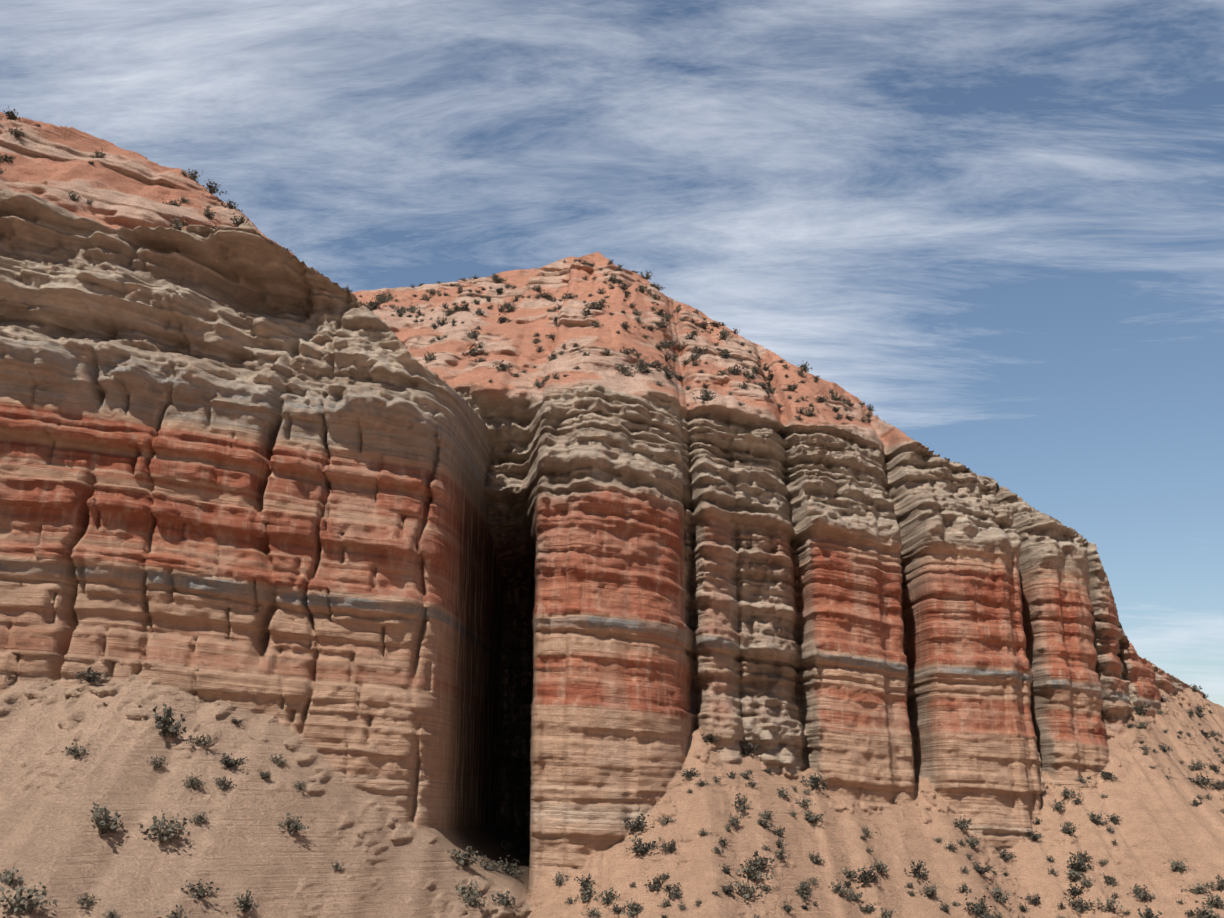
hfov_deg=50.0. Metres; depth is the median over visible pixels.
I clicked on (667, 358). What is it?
shrub
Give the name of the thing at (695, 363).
shrub
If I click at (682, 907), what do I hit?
shrub
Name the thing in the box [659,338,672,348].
shrub
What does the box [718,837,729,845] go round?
shrub
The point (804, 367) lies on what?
shrub
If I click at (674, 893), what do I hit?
shrub
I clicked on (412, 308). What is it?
shrub
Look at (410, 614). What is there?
cliff rock
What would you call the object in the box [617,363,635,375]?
shrub
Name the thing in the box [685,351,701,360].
shrub
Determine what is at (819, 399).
shrub
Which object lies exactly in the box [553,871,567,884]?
shrub
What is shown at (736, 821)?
shrub
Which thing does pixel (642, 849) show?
shrub
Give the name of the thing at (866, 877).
shrub
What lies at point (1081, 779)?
shrub
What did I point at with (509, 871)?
shrub
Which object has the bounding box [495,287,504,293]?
shrub
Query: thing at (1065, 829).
shrub
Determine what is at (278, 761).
shrub
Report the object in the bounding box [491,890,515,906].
shrub
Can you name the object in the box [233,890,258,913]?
shrub
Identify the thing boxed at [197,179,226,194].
shrub
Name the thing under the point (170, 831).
shrub
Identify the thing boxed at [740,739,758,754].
shrub
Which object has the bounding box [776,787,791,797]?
shrub
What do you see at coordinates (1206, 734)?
shrub
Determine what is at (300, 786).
shrub
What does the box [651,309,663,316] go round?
shrub
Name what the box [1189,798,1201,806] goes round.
shrub
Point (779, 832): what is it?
shrub
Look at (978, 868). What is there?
shrub
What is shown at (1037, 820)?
shrub
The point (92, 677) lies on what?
shrub
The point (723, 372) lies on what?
shrub
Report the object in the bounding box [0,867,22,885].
shrub
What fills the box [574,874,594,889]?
shrub
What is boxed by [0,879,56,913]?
shrub
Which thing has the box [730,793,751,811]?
shrub
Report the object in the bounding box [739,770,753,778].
shrub
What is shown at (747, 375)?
shrub
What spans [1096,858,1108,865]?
shrub
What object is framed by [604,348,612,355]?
shrub
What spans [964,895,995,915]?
shrub
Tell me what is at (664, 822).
shrub
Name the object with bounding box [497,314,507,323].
shrub
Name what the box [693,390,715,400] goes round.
shrub
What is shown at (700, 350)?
shrub
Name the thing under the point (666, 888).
shrub
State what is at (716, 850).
shrub
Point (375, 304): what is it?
shrub
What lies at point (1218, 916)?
shrub
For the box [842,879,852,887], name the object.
shrub
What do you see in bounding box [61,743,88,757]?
shrub
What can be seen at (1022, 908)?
shrub
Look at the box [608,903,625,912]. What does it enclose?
shrub
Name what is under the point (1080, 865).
shrub
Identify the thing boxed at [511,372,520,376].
shrub
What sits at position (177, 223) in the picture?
shrub
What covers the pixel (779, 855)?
shrub
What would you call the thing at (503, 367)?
shrub
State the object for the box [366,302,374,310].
shrub
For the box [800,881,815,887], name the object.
shrub
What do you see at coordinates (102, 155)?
shrub
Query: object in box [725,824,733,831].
shrub
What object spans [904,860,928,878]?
shrub
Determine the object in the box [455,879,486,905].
shrub
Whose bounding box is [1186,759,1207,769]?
shrub
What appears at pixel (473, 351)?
shrub
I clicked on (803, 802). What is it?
shrub
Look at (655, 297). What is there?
shrub
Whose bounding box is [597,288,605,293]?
shrub
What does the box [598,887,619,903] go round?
shrub
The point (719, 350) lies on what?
shrub
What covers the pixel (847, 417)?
shrub
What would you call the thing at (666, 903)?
shrub
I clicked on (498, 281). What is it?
shrub
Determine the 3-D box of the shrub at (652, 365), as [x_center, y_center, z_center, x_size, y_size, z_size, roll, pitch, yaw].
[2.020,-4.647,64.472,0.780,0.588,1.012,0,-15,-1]
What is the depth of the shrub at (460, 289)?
79.89 m
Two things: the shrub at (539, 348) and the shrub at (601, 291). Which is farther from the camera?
the shrub at (601, 291)
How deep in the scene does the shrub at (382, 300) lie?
78.79 m
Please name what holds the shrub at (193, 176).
on the cliff rock
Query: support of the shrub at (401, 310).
on the cliff rock
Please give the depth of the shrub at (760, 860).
46.09 m
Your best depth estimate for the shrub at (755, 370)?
69.67 m
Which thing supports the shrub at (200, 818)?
on the cliff rock
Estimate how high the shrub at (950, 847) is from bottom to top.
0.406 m
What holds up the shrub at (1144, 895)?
on the cliff rock
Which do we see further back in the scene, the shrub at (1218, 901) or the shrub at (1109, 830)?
the shrub at (1109, 830)
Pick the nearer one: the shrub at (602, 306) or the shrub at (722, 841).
the shrub at (722, 841)
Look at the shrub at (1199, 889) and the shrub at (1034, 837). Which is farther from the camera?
the shrub at (1034, 837)
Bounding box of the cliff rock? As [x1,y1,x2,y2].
[0,112,1223,917]
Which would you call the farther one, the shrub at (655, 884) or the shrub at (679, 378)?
the shrub at (679, 378)
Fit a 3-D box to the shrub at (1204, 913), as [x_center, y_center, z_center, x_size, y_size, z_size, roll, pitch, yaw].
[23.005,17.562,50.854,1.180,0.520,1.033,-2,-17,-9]
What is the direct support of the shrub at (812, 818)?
on the cliff rock
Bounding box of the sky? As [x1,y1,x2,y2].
[0,0,1223,706]
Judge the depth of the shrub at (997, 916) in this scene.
49.65 m
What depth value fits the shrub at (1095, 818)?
57.88 m
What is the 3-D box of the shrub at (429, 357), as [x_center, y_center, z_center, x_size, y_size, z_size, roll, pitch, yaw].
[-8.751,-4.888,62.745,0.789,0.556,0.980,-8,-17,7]
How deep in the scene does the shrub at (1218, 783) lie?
63.47 m
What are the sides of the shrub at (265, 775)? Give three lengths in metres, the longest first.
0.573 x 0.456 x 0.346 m
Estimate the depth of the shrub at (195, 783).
38.86 m
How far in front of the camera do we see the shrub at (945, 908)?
49.75 m
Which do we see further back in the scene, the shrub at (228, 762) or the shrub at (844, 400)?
the shrub at (844, 400)
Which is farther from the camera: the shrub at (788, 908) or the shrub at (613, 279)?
the shrub at (613, 279)
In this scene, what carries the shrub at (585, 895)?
on the cliff rock
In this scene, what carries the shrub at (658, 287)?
on the cliff rock
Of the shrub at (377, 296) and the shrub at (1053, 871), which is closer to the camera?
the shrub at (1053, 871)
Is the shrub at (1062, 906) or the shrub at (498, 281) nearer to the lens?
the shrub at (1062, 906)
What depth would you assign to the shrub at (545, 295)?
78.18 m
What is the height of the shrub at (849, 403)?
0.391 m
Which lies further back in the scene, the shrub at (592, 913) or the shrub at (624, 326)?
the shrub at (624, 326)
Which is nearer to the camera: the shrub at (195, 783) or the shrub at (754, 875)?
the shrub at (195, 783)
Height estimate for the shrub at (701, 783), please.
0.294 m
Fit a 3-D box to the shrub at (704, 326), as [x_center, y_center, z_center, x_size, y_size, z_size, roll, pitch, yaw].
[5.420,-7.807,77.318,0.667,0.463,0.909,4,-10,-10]
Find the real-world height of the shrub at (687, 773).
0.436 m
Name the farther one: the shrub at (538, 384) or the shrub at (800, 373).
the shrub at (800, 373)
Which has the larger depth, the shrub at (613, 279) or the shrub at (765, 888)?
the shrub at (613, 279)
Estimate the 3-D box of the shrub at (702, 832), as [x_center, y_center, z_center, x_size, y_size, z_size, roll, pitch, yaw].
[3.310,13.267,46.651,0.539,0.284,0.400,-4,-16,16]
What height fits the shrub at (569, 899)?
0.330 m
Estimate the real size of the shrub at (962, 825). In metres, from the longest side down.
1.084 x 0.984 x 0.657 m
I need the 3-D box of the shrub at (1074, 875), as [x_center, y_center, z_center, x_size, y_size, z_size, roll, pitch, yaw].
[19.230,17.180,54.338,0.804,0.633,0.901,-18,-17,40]
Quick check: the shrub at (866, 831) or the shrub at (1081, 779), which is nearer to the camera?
the shrub at (866, 831)
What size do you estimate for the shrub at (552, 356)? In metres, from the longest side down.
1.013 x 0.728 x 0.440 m
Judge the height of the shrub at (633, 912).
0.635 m
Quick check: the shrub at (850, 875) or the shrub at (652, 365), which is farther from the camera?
the shrub at (652, 365)
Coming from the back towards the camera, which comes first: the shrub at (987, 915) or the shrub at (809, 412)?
the shrub at (809, 412)
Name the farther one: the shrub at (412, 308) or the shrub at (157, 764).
the shrub at (412, 308)
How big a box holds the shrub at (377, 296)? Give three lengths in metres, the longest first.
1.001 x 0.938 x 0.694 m
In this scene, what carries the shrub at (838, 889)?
on the cliff rock
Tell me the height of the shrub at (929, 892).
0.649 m
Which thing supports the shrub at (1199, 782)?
on the cliff rock
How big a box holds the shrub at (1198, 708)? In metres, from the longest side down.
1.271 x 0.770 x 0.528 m
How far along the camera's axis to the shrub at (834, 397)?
68.02 m
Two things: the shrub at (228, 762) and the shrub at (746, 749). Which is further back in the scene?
the shrub at (746, 749)
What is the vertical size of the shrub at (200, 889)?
0.564 m
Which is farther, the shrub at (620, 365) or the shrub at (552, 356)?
the shrub at (552, 356)
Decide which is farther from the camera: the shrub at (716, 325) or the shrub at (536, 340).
the shrub at (716, 325)
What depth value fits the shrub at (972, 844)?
54.80 m
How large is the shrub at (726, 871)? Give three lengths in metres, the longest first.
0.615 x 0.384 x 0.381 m
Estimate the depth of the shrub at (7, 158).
48.38 m
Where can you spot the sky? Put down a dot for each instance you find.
(996, 226)
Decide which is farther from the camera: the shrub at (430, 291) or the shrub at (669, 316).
the shrub at (430, 291)
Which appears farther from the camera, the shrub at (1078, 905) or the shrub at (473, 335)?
the shrub at (473, 335)
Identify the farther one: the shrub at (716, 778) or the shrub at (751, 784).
the shrub at (751, 784)
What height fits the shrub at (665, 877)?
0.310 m
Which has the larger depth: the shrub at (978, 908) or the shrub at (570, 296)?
the shrub at (570, 296)
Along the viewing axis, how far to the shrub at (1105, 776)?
61.09 m
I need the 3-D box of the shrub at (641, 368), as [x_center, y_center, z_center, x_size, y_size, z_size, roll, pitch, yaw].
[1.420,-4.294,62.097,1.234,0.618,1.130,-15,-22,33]
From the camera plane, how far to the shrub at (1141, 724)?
66.30 m
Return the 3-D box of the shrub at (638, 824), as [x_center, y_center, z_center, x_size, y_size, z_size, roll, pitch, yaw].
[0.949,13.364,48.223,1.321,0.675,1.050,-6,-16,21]
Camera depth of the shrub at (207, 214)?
51.65 m
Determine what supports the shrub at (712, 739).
on the cliff rock
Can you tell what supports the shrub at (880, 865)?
on the cliff rock
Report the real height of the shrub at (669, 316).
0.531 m
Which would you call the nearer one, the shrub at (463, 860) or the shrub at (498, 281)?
the shrub at (463, 860)
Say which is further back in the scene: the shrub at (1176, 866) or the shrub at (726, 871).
the shrub at (1176, 866)
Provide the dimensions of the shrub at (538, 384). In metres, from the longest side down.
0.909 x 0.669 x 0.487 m
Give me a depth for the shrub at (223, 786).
39.48 m
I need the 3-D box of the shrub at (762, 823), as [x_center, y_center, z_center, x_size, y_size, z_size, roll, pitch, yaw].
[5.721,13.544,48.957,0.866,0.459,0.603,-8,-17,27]
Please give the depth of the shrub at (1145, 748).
63.67 m
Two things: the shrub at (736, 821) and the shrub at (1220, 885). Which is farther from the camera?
the shrub at (1220, 885)
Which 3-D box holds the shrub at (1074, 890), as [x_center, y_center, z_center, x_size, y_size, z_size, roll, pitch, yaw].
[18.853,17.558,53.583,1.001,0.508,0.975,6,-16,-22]
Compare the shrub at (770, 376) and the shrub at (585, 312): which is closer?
the shrub at (585, 312)
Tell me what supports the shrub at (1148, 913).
on the cliff rock
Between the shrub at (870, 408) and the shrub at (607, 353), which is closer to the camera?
the shrub at (607, 353)
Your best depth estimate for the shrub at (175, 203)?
50.96 m
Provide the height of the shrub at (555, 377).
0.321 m
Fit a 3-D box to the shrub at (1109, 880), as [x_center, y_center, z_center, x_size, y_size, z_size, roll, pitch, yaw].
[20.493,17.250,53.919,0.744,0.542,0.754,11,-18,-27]
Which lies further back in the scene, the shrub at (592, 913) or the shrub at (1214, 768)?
the shrub at (1214, 768)
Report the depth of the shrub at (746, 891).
44.05 m
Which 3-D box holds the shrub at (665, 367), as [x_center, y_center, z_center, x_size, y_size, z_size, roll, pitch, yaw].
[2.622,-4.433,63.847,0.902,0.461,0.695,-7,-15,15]
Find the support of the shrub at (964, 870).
on the cliff rock
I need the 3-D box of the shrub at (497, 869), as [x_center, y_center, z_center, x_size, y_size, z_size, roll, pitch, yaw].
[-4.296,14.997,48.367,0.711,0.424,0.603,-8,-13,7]
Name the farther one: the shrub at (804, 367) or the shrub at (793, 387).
the shrub at (804, 367)
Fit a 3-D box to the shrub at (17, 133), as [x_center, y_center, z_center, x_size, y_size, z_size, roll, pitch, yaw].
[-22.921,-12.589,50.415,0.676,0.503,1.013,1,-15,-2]
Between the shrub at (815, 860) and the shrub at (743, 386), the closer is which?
the shrub at (815, 860)
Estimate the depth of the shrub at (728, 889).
43.48 m
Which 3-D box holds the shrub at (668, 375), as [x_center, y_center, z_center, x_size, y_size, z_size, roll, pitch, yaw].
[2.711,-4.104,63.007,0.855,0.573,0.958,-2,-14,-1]
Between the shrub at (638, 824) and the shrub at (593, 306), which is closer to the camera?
the shrub at (638, 824)
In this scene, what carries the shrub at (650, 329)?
on the cliff rock
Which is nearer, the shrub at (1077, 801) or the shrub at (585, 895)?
the shrub at (585, 895)
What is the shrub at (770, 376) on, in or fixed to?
on the cliff rock
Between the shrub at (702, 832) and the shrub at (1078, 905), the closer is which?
the shrub at (702, 832)
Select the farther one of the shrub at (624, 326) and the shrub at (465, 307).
the shrub at (465, 307)
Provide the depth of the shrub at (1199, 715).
78.33 m
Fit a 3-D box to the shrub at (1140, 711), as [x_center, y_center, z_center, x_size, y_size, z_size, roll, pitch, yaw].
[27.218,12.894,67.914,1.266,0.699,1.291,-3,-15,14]
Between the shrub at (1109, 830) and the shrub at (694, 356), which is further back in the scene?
the shrub at (694, 356)
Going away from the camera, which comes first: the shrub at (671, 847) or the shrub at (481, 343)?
the shrub at (671, 847)
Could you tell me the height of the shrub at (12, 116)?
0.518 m
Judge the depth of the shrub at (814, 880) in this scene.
47.80 m
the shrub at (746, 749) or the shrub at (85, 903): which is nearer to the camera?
the shrub at (85, 903)
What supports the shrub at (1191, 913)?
on the cliff rock
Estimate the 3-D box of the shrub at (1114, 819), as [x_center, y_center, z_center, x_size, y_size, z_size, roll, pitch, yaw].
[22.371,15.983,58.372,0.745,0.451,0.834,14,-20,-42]
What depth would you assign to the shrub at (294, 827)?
39.88 m
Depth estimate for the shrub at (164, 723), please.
40.16 m
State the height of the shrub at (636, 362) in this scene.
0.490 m
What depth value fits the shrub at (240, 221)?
52.39 m
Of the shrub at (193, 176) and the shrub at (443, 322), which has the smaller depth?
the shrub at (193, 176)
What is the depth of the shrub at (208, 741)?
40.46 m
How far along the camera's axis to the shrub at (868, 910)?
47.70 m
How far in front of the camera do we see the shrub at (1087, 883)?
53.69 m
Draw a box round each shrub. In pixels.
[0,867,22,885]
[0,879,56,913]
[1,154,15,161]
[2,106,24,121]
[5,125,26,137]
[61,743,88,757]
[68,191,82,200]
[75,892,100,907]
[76,667,108,681]
[87,802,123,833]
[89,148,106,157]
[101,909,120,917]
[137,810,189,842]
[147,753,167,767]
[153,702,186,736]
[157,905,186,917]
[162,198,183,206]
[168,216,187,230]
[177,195,192,202]
[181,879,218,900]
[182,773,205,788]
[186,734,216,745]
[187,169,199,180]
[189,811,207,823]
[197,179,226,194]
[203,208,218,218]
[213,776,236,789]
[217,753,246,767]
[219,200,242,211]
[230,213,249,226]
[230,717,245,723]
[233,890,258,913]
[258,770,270,778]
[269,753,288,764]
[277,812,308,833]
[293,780,308,789]
[331,861,344,870]
[366,297,382,308]
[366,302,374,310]
[374,290,384,300]
[376,296,390,302]
[377,290,396,300]
[393,306,410,312]
[403,302,419,312]
[420,293,431,300]
[422,349,435,361]
[427,289,441,295]
[436,316,449,325]
[447,845,486,866]
[453,302,462,311]
[454,301,471,312]
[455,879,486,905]
[456,285,465,293]
[462,344,483,356]
[463,328,483,338]
[469,357,486,362]
[473,309,487,315]
[474,341,484,347]
[480,860,500,870]
[490,860,504,870]
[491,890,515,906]
[492,277,507,283]
[493,360,512,370]
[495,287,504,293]
[497,300,516,308]
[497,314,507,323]
[500,855,523,876]
[501,302,515,311]
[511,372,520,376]
[527,284,541,291]
[532,336,541,343]
[533,378,545,387]
[534,345,543,351]
[539,290,554,297]
[545,333,554,339]
[547,351,559,360]
[549,373,559,378]
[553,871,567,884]
[562,291,576,300]
[563,895,576,904]
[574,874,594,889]
[577,884,601,900]
[580,308,593,315]
[581,907,601,916]
[584,302,603,309]
[588,298,609,309]
[589,320,603,326]
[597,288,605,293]
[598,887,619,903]
[604,275,626,281]
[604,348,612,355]
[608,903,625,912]
[616,363,627,370]
[617,282,631,289]
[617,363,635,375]
[620,322,635,329]
[620,347,634,354]
[621,898,643,917]
[624,813,654,830]
[625,835,660,855]
[631,309,644,316]
[633,284,647,292]
[633,360,652,372]
[634,358,647,365]
[640,271,654,279]
[644,874,663,890]
[647,324,658,330]
[647,360,660,368]
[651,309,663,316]
[652,283,664,289]
[652,292,659,299]
[653,839,676,851]
[654,318,669,327]
[657,898,670,906]
[658,814,676,824]
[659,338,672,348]
[659,351,674,362]
[660,364,672,370]
[660,872,669,880]
[660,883,671,891]
[661,310,672,319]
[663,369,675,378]
[666,882,682,899]
[673,306,681,312]
[675,373,687,380]
[677,903,685,909]
[679,359,690,364]
[680,768,700,777]
[682,332,694,339]
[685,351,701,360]
[689,360,700,365]
[692,347,708,354]
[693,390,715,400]
[696,779,710,785]
[698,828,711,835]
[699,731,719,742]
[700,321,709,328]
[709,320,722,326]
[711,845,723,853]
[712,775,721,782]
[715,346,729,354]
[715,368,730,375]
[716,334,727,339]
[717,327,733,337]
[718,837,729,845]
[718,882,734,894]
[720,353,732,358]
[722,864,733,873]
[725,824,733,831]
[726,771,735,777]
[727,364,743,374]
[728,814,743,827]
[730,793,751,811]
[732,879,769,898]
[736,860,773,879]
[737,381,748,388]
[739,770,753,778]
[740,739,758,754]
[743,371,755,379]
[745,779,757,786]
[745,851,774,870]
[752,365,759,373]
[757,818,775,827]
[759,809,777,819]
[760,883,774,891]
[762,370,773,380]
[773,825,784,835]
[774,847,789,859]
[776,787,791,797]
[776,838,789,847]
[780,381,798,390]
[781,901,794,912]
[794,368,806,376]
[794,796,815,807]
[794,885,811,899]
[795,406,806,413]
[797,360,812,371]
[800,773,826,789]
[800,881,814,891]
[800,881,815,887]
[801,810,825,822]
[803,406,819,415]
[806,851,825,863]
[807,876,820,884]
[814,396,830,402]
[826,392,844,400]
[828,879,850,894]
[840,397,848,403]
[840,866,859,879]
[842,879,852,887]
[843,399,854,406]
[843,414,854,420]
[847,889,865,901]
[854,865,881,882]
[854,902,876,913]
[861,825,876,834]
[864,404,875,410]
[871,859,889,872]
[879,908,895,917]
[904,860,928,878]
[904,882,914,887]
[919,882,939,896]
[939,901,948,911]
[945,841,961,850]
[953,815,971,830]
[956,883,971,891]
[958,866,970,873]
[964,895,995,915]
[965,835,981,848]
[972,862,995,874]
[975,912,992,917]
[987,883,1010,901]
[993,912,1007,917]
[998,848,1016,860]
[1017,893,1040,904]
[1019,903,1029,911]
[1022,830,1044,840]
[1033,817,1041,824]
[1047,856,1054,861]
[1047,867,1058,874]
[1048,799,1064,810]
[1057,901,1065,909]
[1060,823,1079,833]
[1061,787,1081,797]
[1063,883,1087,895]
[1063,896,1099,911]
[1064,867,1085,881]
[1067,852,1089,872]
[1071,796,1083,803]
[1072,850,1092,860]
[1075,776,1091,782]
[1079,876,1094,886]
[1087,810,1109,825]
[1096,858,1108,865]
[1096,895,1125,911]
[1099,768,1117,779]
[1102,872,1119,884]
[1106,826,1114,832]
[1107,813,1121,822]
[1127,883,1146,894]
[1132,702,1150,714]
[1132,890,1154,899]
[1133,719,1150,727]
[1137,905,1162,917]
[1138,745,1151,749]
[1158,742,1172,752]
[1160,695,1169,701]
[1168,858,1195,872]
[1180,883,1209,893]
[1185,908,1196,915]
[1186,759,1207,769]
[1187,773,1209,785]
[1188,906,1219,917]
[1189,684,1202,691]
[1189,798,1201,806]
[1194,704,1206,711]
[1194,709,1205,717]
[1195,892,1223,907]
[1204,731,1213,737]
[1206,779,1223,788]
[1207,913,1222,917]
[1208,762,1220,772]
[1210,874,1223,889]
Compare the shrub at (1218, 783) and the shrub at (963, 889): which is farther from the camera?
the shrub at (1218, 783)
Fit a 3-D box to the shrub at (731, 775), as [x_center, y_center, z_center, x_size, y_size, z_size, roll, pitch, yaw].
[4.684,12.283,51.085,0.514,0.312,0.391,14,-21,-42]
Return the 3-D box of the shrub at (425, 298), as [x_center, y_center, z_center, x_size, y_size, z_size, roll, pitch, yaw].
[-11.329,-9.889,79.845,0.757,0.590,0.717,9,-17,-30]
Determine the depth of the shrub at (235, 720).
42.35 m
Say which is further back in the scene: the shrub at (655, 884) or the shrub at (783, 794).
the shrub at (783, 794)
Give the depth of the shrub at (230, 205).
54.05 m
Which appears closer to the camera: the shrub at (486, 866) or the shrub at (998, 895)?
the shrub at (486, 866)
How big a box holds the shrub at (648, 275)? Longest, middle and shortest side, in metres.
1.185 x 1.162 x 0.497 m
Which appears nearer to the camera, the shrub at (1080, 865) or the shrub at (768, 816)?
the shrub at (768, 816)
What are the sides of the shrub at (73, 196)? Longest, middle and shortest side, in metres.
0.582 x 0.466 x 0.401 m
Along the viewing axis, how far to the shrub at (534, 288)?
79.98 m
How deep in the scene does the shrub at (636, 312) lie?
72.71 m
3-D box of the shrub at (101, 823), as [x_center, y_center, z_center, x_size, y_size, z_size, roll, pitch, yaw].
[-13.959,9.782,35.745,1.171,0.876,1.264,-2,-15,7]
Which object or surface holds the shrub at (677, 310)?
on the cliff rock
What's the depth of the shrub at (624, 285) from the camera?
77.02 m
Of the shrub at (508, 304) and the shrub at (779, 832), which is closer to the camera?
the shrub at (779, 832)
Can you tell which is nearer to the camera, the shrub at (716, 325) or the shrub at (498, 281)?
the shrub at (716, 325)
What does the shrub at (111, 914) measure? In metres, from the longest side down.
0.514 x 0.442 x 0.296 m
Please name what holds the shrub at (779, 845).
on the cliff rock
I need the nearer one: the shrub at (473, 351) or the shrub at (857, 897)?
the shrub at (857, 897)
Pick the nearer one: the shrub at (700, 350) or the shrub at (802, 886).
the shrub at (802, 886)
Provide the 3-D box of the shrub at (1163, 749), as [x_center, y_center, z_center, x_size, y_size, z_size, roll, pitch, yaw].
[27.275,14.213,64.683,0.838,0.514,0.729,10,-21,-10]
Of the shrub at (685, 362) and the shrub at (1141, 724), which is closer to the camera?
the shrub at (1141, 724)
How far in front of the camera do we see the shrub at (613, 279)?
79.28 m
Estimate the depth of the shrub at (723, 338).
74.09 m
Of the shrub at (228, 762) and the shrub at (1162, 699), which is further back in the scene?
the shrub at (1162, 699)
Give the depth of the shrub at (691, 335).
72.18 m
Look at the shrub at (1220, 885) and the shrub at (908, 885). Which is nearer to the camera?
the shrub at (908, 885)
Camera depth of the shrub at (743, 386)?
64.58 m
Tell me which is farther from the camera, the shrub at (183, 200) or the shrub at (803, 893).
the shrub at (183, 200)
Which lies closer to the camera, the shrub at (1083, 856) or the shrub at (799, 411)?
the shrub at (1083, 856)
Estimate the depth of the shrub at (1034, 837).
56.82 m
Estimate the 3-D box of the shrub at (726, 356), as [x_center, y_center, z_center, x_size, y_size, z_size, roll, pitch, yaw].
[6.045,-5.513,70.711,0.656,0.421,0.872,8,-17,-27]
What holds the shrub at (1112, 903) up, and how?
on the cliff rock
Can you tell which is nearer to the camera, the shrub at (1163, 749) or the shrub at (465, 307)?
the shrub at (1163, 749)
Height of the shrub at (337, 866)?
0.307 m
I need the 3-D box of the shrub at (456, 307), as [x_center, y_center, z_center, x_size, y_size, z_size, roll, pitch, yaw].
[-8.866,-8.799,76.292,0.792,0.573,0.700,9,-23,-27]
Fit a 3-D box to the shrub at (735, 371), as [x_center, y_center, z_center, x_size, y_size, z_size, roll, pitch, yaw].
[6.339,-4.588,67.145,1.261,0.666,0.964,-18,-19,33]
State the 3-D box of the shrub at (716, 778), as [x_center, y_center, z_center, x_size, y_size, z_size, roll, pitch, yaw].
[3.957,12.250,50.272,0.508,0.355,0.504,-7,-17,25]
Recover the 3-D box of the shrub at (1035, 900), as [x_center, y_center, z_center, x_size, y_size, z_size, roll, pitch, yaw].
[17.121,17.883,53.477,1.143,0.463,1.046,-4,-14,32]
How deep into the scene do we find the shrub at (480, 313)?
74.35 m
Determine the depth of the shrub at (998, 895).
52.02 m
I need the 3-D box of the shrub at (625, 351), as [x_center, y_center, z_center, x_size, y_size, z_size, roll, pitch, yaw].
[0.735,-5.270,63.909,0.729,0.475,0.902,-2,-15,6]
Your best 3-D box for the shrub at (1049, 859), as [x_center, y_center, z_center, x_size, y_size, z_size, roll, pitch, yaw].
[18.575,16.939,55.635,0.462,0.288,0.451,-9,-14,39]
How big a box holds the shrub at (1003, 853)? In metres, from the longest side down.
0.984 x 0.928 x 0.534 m
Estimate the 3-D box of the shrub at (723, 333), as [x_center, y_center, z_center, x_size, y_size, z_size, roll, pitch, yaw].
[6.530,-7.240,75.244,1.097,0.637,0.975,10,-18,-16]
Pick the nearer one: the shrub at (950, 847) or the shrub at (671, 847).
the shrub at (671, 847)
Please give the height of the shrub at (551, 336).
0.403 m
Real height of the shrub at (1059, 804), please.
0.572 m
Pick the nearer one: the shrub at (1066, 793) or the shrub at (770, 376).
the shrub at (1066, 793)
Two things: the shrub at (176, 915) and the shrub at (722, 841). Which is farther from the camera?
the shrub at (722, 841)
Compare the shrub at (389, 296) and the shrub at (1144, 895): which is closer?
the shrub at (1144, 895)
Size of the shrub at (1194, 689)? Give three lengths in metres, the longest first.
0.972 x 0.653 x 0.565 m
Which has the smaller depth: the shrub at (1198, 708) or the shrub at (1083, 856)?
the shrub at (1083, 856)
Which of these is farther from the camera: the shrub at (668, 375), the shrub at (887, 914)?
the shrub at (668, 375)
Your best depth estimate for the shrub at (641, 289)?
79.05 m
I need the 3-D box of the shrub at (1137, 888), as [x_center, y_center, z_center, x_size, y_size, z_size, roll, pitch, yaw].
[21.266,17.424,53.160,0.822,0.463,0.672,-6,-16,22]
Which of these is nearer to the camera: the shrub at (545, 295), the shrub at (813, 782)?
the shrub at (813, 782)
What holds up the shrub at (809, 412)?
on the cliff rock
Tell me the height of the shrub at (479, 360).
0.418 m
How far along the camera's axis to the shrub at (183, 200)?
52.10 m
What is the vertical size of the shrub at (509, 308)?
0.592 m
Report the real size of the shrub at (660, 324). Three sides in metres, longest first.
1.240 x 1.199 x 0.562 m
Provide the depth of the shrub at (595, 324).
67.19 m

